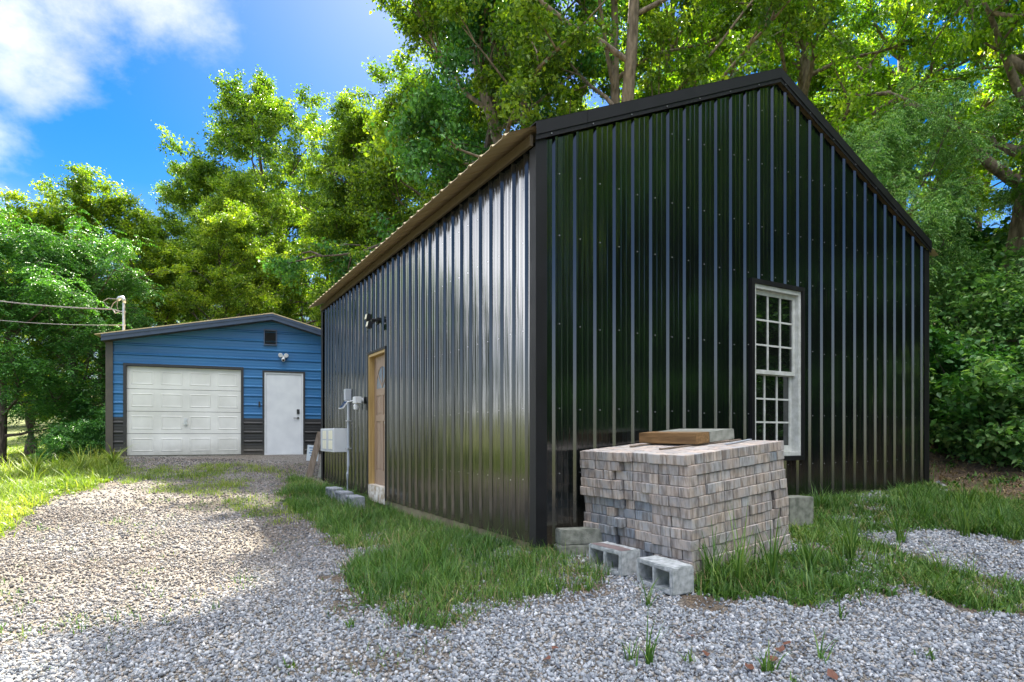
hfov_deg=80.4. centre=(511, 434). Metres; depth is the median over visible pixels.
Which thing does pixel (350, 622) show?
grass tuft
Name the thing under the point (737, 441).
wooden slat
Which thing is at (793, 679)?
grass tuft
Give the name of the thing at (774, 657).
dead leaf
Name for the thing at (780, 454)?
paver
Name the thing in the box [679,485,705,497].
paver
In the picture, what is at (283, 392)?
door
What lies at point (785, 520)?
paver
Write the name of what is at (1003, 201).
tree
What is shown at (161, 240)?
tree
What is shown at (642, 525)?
paver
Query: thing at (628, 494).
paver
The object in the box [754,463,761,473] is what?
paver
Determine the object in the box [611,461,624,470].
paver
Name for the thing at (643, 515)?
paver
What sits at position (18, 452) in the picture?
grass
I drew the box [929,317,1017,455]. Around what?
bush
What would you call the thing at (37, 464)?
arching grass
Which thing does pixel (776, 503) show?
paver
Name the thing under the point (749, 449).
paver
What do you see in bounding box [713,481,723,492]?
paver
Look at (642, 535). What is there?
paver
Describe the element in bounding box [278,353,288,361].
floodlight
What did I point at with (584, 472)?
paver
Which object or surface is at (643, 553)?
paver
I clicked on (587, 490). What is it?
paver
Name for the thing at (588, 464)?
paver
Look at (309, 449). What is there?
yard sign
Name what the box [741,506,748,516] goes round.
paver
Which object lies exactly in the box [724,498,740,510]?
paver
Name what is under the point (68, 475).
grass
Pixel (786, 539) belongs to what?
paver
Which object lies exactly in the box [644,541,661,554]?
paver
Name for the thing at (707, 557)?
tall grass
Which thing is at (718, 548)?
paver
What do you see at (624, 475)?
paver
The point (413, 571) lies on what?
grass
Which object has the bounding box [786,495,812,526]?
concrete block
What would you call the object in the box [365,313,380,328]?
floodlight
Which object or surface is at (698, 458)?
paver
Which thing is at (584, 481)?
paver
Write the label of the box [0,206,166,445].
tree
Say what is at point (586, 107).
tree
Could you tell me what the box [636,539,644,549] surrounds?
paver
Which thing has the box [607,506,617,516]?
paver
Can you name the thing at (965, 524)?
tall grass
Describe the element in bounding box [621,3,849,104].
tree
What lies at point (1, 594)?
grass
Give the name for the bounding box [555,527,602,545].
concrete block
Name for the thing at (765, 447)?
paver
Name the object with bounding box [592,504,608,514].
paver
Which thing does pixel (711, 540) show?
paver
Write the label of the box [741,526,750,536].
paver
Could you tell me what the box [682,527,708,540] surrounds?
paver
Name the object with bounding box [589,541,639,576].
concrete block
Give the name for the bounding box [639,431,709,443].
timber
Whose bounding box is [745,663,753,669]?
dead leaf
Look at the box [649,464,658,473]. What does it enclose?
paver
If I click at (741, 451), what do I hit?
paver
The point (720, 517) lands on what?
paver
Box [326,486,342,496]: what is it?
concrete block
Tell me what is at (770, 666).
grass tuft
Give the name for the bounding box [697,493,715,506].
paver
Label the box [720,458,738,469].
paver
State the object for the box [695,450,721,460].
paver
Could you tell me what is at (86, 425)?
bush
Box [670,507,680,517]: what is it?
paver
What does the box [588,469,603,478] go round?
paver
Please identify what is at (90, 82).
sky
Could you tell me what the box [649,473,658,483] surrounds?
paver
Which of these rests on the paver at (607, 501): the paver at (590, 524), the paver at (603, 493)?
the paver at (603, 493)
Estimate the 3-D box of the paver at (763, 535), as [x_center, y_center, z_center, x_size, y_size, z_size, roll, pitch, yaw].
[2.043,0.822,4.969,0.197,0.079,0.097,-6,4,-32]
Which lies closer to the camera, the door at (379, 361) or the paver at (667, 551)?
the paver at (667, 551)
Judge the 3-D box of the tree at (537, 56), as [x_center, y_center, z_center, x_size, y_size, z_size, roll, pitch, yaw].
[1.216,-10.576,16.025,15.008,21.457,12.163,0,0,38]
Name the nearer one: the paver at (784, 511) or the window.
the paver at (784, 511)
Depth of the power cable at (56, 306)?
14.64 m
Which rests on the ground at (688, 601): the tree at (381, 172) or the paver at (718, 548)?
the tree at (381, 172)
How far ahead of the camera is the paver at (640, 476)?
4.85 m
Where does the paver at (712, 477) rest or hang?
on the paver at (710, 488)
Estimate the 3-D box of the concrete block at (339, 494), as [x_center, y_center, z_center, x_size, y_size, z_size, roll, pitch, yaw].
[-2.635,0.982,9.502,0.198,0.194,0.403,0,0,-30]
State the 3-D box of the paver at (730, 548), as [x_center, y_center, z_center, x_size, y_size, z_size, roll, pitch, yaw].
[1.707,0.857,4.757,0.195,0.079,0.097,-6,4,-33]
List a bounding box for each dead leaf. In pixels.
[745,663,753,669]
[767,655,777,660]
[775,645,784,651]
[827,668,837,679]
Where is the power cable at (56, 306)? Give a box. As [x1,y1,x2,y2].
[0,300,110,309]
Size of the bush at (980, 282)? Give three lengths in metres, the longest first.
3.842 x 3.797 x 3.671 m
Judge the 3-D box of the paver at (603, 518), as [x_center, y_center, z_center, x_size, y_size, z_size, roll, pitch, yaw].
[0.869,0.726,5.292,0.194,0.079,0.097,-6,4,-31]
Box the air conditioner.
[321,427,346,451]
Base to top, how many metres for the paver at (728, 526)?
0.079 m
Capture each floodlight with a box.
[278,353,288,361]
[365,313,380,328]
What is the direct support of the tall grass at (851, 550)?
on the ground at (688, 601)
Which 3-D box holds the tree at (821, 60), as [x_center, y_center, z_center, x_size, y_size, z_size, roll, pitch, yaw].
[17.347,-13.506,30.243,8.988,12.129,9.128,0,0,-7]
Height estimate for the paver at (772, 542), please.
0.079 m
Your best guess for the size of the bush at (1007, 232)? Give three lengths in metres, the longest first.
3.842 x 3.797 x 3.671 m
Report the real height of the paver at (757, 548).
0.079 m
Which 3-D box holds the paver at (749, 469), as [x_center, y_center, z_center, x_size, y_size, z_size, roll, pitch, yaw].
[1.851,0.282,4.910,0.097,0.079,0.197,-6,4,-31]
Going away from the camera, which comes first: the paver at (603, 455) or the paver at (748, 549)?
the paver at (748, 549)
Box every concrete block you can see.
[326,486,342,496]
[335,490,353,502]
[345,495,364,508]
[554,543,588,556]
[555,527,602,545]
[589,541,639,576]
[636,555,693,595]
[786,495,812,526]
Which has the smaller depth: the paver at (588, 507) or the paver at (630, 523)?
the paver at (630, 523)
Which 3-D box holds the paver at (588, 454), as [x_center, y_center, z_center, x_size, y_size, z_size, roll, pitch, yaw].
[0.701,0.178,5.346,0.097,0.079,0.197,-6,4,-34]
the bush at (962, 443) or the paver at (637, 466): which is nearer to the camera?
the paver at (637, 466)
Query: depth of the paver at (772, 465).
4.98 m
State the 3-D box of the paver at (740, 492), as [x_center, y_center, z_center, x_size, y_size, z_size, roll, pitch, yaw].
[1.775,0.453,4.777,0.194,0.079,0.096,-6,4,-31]
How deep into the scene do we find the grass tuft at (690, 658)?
3.09 m
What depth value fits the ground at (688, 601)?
4.58 m
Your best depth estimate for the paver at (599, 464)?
5.21 m
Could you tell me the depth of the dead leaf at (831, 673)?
2.92 m
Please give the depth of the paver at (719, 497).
4.60 m
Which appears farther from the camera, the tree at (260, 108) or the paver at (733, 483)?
the tree at (260, 108)
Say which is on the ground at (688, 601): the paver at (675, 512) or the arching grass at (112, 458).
the arching grass at (112, 458)
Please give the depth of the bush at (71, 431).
14.81 m
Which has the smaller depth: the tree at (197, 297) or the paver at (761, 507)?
the paver at (761, 507)
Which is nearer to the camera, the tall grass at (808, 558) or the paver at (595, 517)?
the tall grass at (808, 558)
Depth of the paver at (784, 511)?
5.07 m
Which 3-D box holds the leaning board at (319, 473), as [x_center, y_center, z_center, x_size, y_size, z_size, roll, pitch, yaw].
[-3.990,0.684,12.660,0.059,0.443,0.192,0,0,27]
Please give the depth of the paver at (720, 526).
4.60 m
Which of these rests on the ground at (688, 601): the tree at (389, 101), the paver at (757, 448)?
the tree at (389, 101)
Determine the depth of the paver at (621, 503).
5.05 m
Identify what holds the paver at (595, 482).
on the paver at (587, 490)
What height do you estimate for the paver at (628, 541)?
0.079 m
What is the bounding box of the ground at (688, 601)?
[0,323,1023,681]
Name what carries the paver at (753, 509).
on the paver at (758, 517)
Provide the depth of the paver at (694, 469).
4.46 m
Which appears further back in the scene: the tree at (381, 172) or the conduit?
the tree at (381, 172)
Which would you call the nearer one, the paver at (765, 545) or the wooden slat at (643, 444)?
the paver at (765, 545)
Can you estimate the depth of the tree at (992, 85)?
17.59 m
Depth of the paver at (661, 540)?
4.67 m
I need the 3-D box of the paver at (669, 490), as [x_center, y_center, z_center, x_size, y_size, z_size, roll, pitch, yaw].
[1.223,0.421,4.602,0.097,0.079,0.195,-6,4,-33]
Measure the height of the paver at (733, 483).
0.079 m
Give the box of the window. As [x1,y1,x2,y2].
[750,278,804,460]
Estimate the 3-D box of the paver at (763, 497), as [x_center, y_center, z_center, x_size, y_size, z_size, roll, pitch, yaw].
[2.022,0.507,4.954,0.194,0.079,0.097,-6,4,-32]
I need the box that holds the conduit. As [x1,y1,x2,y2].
[344,389,351,489]
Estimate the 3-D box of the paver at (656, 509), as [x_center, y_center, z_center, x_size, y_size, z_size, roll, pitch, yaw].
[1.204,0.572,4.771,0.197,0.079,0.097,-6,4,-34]
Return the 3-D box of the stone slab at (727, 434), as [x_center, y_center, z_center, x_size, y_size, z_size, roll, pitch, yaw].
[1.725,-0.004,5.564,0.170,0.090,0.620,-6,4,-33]
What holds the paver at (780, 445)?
on the paver at (780, 454)
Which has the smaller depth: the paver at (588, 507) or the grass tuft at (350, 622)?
the grass tuft at (350, 622)
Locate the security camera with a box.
[339,396,363,409]
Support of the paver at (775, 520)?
on the paver at (781, 528)
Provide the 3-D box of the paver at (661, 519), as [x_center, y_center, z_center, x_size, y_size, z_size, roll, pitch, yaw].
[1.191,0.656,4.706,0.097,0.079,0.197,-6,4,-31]
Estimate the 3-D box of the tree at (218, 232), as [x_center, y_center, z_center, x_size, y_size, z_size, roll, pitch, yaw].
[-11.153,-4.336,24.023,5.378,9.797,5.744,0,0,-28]
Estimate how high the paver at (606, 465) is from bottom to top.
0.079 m
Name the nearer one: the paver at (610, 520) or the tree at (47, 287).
the paver at (610, 520)
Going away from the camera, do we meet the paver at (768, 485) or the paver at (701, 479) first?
the paver at (701, 479)
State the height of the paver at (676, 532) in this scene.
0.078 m
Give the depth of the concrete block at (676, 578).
4.23 m
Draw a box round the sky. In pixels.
[0,0,1023,390]
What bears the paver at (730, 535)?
on the paver at (730, 548)
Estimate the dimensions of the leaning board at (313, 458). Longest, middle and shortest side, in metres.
0.972 x 0.389 x 0.068 m
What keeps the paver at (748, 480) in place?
on the paver at (740, 492)
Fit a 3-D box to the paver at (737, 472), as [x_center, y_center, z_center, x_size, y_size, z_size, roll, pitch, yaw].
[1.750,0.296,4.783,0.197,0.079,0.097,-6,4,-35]
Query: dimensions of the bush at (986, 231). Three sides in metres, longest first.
4.137 x 3.852 x 3.633 m
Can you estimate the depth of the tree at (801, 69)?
15.59 m
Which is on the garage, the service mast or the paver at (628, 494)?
the service mast
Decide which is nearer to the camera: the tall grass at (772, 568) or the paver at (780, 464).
the tall grass at (772, 568)
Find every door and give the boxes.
[123,363,243,455]
[262,370,304,454]
[375,354,384,485]
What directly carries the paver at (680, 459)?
on the paver at (694, 469)
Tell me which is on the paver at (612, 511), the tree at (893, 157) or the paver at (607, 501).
the paver at (607, 501)
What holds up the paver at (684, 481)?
on the paver at (692, 492)
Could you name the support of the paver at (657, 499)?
on the paver at (665, 510)
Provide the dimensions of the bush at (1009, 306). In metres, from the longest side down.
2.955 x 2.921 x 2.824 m
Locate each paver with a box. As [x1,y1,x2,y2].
[580,450,601,459]
[580,459,595,468]
[580,486,595,495]
[581,468,587,476]
[581,477,588,485]
[583,521,599,528]
[584,495,599,504]
[584,511,592,520]
[585,503,592,511]
[587,478,602,487]
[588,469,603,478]
[591,513,599,522]
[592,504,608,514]
[596,451,616,460]
[596,460,603,468]
[596,488,611,497]
[599,514,606,523]
[599,523,617,534]
[600,497,614,506]
[602,479,615,488]
[602,533,619,543]
[603,461,611,469]
[604,470,615,479]
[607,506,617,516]
[607,516,617,525]
[611,451,632,461]
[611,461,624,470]
[612,479,624,489]
[612,489,623,499]
[613,516,626,527]
[614,448,634,449]
[614,499,625,508]
[616,470,635,480]
[618,508,635,518]
[618,527,635,537]
[620,536,636,547]
[624,461,632,470]
[624,480,632,490]
[624,490,633,499]
[626,500,634,509]
[626,518,636,528]
[632,452,655,462]
[632,481,642,491]
[633,462,641,471]
[633,471,651,482]
[633,491,649,502]
[635,501,651,511]
[635,510,653,521]
[635,520,653,531]
[635,529,651,541]
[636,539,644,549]
[638,548,654,556]
[640,482,660,493]
[641,463,650,472]
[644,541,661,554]
[647,453,672,463]
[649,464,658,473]
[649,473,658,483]
[649,494,669,505]
[651,524,661,534]
[651,534,670,547]
[652,504,660,514]
[652,514,672,526]
[656,451,680,453]
[659,464,679,475]
[659,474,668,484]
[659,485,681,496]
[661,505,670,515]
[661,525,672,536]
[662,546,671,557]
[666,453,694,465]
[669,475,697,486]
[669,496,697,508]
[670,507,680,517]
[671,527,684,538]
[671,538,699,551]
[672,517,699,529]
[672,548,682,559]
[672,558,699,572]
[675,449,699,451]
[677,452,703,463]
[679,463,706,475]
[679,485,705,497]
[680,505,707,518]
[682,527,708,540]
[683,547,709,561]
[688,451,712,462]
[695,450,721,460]
[697,474,704,484]
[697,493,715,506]
[699,514,716,527]
[699,537,708,548]
[702,448,729,459]
[702,483,715,493]
[705,471,721,483]
[706,460,721,472]
[706,522,724,535]
[707,502,723,514]
[708,534,717,546]
[709,543,725,556]
[709,552,726,563]
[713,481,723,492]
[715,447,737,458]
[715,491,724,502]
[715,512,724,522]
[717,532,725,543]
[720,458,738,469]
[721,469,729,480]
[721,478,740,490]
[723,446,745,456]
[723,510,732,520]
[724,490,732,500]
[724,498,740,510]
[725,520,732,530]
[725,530,734,541]
[725,538,741,551]
[727,550,734,561]
[728,445,753,455]
[730,466,745,478]
[731,486,749,498]
[733,508,741,518]
[733,518,741,528]
[734,528,741,538]
[734,545,751,559]
[735,444,761,454]
[736,455,754,466]
[737,475,755,486]
[740,440,761,442]
[741,495,756,506]
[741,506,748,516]
[741,516,748,526]
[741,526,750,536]
[742,534,757,546]
[743,442,769,452]
[745,465,753,475]
[745,553,759,562]
[748,524,758,534]
[749,485,756,495]
[749,504,757,514]
[749,512,764,524]
[751,543,759,554]
[752,441,776,451]
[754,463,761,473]
[754,472,770,483]
[754,483,764,493]
[755,453,769,463]
[755,491,771,502]
[755,522,765,531]
[756,502,764,512]
[757,529,772,541]
[759,440,783,450]
[759,541,766,550]
[761,462,768,472]
[764,481,771,491]
[764,500,771,510]
[764,508,779,520]
[764,520,772,529]
[765,539,774,549]
[767,451,776,461]
[769,461,776,470]
[769,469,785,480]
[770,498,781,508]
[771,480,778,490]
[771,488,787,498]
[771,517,781,527]
[772,536,782,546]
[773,525,788,536]
[776,450,783,459]
[776,544,790,552]
[777,460,783,469]
[778,478,786,488]
[779,506,788,515]
[780,515,788,525]
[781,497,788,506]
[781,534,789,544]
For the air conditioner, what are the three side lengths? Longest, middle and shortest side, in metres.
1.020 x 0.440 x 0.257 m
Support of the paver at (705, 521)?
on the paver at (691, 535)
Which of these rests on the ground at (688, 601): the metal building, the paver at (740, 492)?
the metal building
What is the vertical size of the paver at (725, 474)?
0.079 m
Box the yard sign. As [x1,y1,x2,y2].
[306,445,318,460]
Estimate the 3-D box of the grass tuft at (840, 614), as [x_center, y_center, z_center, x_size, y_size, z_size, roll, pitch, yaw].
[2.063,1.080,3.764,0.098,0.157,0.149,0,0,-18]
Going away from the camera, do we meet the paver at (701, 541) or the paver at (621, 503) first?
the paver at (701, 541)
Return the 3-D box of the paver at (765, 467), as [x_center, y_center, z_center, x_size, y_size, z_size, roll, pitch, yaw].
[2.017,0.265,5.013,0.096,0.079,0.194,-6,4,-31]
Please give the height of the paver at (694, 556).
0.079 m
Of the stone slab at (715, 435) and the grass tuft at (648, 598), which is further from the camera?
the stone slab at (715, 435)
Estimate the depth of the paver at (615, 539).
5.17 m
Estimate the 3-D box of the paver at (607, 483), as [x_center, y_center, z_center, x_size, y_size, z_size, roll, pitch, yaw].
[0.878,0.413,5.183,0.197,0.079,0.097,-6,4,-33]
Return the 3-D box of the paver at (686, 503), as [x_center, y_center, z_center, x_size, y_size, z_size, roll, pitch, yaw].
[1.281,0.500,4.525,0.097,0.079,0.195,-6,4,-34]
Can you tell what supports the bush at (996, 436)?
on the ground at (688, 601)
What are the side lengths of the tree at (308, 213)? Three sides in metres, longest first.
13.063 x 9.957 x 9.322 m
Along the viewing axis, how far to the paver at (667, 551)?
4.64 m
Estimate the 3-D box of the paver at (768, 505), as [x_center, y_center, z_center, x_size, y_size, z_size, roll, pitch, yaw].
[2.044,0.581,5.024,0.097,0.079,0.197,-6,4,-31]
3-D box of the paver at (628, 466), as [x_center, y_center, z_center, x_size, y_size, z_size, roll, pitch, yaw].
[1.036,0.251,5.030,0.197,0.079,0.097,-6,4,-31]
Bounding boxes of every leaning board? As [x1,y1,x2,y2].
[306,432,320,476]
[317,463,320,476]
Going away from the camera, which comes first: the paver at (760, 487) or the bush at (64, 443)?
the paver at (760, 487)
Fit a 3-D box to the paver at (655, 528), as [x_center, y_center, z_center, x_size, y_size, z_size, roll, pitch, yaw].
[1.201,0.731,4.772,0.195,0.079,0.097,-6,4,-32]
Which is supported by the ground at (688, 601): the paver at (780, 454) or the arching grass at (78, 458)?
the arching grass at (78, 458)
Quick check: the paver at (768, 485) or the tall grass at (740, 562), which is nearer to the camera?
the tall grass at (740, 562)
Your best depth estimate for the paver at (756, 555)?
4.83 m
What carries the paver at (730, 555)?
on the paver
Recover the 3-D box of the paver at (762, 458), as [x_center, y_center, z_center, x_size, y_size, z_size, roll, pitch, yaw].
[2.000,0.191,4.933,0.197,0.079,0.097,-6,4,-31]
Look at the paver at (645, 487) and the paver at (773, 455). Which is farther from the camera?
the paver at (773, 455)
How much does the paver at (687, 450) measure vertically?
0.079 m
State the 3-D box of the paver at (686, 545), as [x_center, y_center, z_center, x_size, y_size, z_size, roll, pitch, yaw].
[1.297,0.816,4.538,0.097,0.079,0.194,-6,4,-33]
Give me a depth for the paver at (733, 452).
4.71 m
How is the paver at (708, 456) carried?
on the paver at (713, 466)
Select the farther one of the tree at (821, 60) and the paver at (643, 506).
the tree at (821, 60)
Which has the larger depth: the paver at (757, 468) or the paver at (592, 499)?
the paver at (592, 499)
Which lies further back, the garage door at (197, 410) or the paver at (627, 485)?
the garage door at (197, 410)
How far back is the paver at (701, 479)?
4.50 m
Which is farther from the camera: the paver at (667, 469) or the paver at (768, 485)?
the paver at (768, 485)
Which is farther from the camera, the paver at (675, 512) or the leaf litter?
the leaf litter
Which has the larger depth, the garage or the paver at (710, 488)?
the garage
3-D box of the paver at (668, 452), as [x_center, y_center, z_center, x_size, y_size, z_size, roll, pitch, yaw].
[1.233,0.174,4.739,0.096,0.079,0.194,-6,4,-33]
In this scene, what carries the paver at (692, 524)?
on the paver at (676, 532)
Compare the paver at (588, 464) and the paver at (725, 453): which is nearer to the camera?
the paver at (725, 453)
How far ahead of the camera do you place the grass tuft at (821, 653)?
3.17 m
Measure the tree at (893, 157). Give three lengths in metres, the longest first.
6.512 x 4.296 x 3.725 m
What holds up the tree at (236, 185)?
on the ground at (688, 601)
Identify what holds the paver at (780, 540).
on the paver at (782, 547)
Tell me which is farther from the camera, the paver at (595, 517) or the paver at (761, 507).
the paver at (595, 517)
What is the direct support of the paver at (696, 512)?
on the paver at (692, 524)
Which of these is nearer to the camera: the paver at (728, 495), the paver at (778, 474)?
the paver at (728, 495)
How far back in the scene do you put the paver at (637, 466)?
4.89 m
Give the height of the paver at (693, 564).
0.079 m
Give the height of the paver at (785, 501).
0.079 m
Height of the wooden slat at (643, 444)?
0.013 m
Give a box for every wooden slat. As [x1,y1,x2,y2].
[629,443,659,446]
[659,439,740,449]
[725,439,751,444]
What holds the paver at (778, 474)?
on the paver at (775, 484)
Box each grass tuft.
[275,657,294,669]
[342,613,359,627]
[620,637,639,666]
[630,563,662,607]
[634,614,665,665]
[678,647,695,663]
[750,640,792,672]
[790,670,812,681]
[812,626,837,665]
[835,599,847,620]
[913,646,934,660]
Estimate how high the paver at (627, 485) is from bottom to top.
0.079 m
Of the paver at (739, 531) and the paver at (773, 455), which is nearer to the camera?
the paver at (739, 531)
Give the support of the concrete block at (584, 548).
on the ground at (688, 601)
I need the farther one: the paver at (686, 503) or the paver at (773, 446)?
the paver at (773, 446)
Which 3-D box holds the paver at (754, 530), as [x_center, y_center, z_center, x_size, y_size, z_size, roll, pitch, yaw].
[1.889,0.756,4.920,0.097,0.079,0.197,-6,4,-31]
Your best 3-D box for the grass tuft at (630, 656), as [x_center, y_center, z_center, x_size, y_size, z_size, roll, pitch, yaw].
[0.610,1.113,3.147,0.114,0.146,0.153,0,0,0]
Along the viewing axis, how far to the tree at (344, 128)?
25.07 m
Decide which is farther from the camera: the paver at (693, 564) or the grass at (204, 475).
the grass at (204, 475)
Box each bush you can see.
[7,375,53,423]
[29,432,84,463]
[36,421,104,462]
[57,394,104,444]
[67,413,104,456]
[921,208,1010,344]
[929,238,1023,351]
[929,258,1023,357]
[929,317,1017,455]
[929,331,1023,465]
[954,338,1023,471]
[972,220,1010,271]
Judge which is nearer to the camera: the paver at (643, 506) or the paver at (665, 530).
the paver at (665, 530)
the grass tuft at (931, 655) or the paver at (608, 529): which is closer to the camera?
the grass tuft at (931, 655)
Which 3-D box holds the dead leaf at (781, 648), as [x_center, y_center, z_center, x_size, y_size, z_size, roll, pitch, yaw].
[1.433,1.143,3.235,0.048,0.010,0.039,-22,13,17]
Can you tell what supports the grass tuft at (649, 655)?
on the ground at (688, 601)
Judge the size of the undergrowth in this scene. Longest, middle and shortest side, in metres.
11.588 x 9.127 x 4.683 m
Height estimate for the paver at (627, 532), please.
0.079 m
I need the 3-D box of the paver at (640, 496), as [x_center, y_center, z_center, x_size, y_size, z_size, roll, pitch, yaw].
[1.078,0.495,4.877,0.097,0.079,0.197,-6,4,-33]
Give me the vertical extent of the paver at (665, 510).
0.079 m
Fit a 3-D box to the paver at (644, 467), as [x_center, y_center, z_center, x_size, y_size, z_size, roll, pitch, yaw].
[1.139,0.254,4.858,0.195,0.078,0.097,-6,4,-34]
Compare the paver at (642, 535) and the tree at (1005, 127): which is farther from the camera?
the tree at (1005, 127)
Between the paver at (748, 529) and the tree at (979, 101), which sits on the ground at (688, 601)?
the tree at (979, 101)
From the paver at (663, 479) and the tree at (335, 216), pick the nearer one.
the paver at (663, 479)
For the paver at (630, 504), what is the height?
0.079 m
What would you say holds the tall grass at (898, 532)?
on the ground at (688, 601)
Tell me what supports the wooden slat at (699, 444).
on the paver
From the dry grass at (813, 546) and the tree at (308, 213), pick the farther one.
the tree at (308, 213)
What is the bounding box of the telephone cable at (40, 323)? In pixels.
[0,320,77,324]
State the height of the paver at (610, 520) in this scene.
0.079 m
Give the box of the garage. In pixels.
[94,313,320,456]
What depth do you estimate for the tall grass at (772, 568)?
4.27 m
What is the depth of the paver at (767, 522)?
4.95 m
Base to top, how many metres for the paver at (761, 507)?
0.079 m
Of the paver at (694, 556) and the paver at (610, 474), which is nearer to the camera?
the paver at (694, 556)
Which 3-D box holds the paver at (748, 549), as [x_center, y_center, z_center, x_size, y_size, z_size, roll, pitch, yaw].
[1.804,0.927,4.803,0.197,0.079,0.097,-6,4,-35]
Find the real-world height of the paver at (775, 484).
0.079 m
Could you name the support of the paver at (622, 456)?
on the paver at (617, 466)
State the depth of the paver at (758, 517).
4.87 m
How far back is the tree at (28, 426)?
24.91 m
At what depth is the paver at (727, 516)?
4.67 m
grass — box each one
[0,444,137,537]
[0,459,522,678]
[7,437,56,467]
[7,445,71,472]
[52,440,95,470]
[94,443,136,465]
[117,461,303,524]
[272,477,1023,628]
[274,466,612,632]
[675,521,742,573]
[688,459,1023,615]
[705,503,763,587]
[733,510,794,585]
[792,524,839,572]
[813,504,863,559]
[886,486,924,542]
[932,477,980,536]
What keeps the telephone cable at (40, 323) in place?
attached to the service mast
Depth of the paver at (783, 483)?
5.03 m
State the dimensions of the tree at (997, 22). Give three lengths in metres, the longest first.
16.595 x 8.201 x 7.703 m
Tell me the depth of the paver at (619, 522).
5.05 m
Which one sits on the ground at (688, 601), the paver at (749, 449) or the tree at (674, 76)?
the tree at (674, 76)
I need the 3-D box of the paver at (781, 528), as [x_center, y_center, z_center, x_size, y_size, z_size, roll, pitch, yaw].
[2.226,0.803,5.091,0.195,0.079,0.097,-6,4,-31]
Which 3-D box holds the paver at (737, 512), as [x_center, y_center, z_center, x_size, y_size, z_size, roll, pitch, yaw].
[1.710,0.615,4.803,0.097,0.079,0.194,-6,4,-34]
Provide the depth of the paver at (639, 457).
4.84 m
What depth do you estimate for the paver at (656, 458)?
4.65 m
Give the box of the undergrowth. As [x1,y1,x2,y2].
[929,369,1023,500]
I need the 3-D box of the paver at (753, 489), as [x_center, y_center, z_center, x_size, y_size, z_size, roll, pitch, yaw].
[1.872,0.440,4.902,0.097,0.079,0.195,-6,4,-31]
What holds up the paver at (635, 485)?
on the paver at (640, 496)
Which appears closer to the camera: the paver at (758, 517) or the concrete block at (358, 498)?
the paver at (758, 517)
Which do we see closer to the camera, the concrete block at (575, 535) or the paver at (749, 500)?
the paver at (749, 500)
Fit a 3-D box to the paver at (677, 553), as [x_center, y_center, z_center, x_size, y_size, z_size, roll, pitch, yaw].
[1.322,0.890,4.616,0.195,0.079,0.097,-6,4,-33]
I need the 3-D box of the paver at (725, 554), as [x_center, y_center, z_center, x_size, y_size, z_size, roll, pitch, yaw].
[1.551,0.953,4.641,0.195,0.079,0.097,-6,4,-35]
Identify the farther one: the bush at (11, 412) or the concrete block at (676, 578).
the bush at (11, 412)
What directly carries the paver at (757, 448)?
on the paver at (762, 458)
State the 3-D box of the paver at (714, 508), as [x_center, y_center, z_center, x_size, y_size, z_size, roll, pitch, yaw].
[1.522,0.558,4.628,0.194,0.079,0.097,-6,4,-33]
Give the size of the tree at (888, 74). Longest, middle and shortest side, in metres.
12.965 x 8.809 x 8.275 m
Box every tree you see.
[0,160,210,411]
[0,202,163,468]
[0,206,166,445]
[0,208,111,455]
[101,205,242,325]
[114,237,219,326]
[148,151,289,322]
[155,64,335,323]
[155,198,300,322]
[188,163,317,321]
[237,204,341,327]
[254,0,627,294]
[270,85,416,327]
[276,97,416,326]
[291,0,566,270]
[304,52,469,325]
[359,0,860,215]
[543,0,845,120]
[566,97,601,110]
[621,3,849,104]
[704,0,1018,217]
[796,23,955,214]
[810,0,1023,223]
[821,0,1023,353]
[839,60,1014,327]
[906,0,1023,195]
[906,46,1023,231]
[967,90,1023,341]
[972,27,1023,247]
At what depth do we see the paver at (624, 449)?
5.29 m
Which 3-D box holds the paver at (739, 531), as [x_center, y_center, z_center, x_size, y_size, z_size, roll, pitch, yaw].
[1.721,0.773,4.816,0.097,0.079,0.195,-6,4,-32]
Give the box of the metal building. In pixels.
[309,67,937,550]
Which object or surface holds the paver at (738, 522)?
on the paver at (739, 531)
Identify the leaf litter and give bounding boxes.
[929,442,1023,499]
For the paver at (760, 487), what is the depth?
4.87 m
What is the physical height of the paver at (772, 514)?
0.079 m
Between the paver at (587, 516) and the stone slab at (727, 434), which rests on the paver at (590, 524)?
the paver at (587, 516)
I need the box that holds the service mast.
[103,296,125,329]
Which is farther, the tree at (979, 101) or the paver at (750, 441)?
the tree at (979, 101)
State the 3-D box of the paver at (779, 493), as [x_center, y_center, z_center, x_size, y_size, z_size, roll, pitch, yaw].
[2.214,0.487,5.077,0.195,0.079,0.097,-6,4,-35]
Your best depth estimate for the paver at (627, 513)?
5.03 m
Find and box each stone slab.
[665,430,721,441]
[673,429,733,439]
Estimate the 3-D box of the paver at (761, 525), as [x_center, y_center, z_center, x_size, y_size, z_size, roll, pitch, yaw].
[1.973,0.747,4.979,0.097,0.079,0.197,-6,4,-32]
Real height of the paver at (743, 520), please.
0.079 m
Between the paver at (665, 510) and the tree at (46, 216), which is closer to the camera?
the paver at (665, 510)
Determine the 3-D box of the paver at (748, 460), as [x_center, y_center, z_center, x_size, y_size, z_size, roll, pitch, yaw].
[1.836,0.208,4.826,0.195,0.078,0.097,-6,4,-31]
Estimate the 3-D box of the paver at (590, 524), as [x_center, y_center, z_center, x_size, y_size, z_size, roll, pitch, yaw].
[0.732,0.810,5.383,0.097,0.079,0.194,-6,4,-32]
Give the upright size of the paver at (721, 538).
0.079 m
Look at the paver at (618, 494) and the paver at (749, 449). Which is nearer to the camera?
the paver at (749, 449)
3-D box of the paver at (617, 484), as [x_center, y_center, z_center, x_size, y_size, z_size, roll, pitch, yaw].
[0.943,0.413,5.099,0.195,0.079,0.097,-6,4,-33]

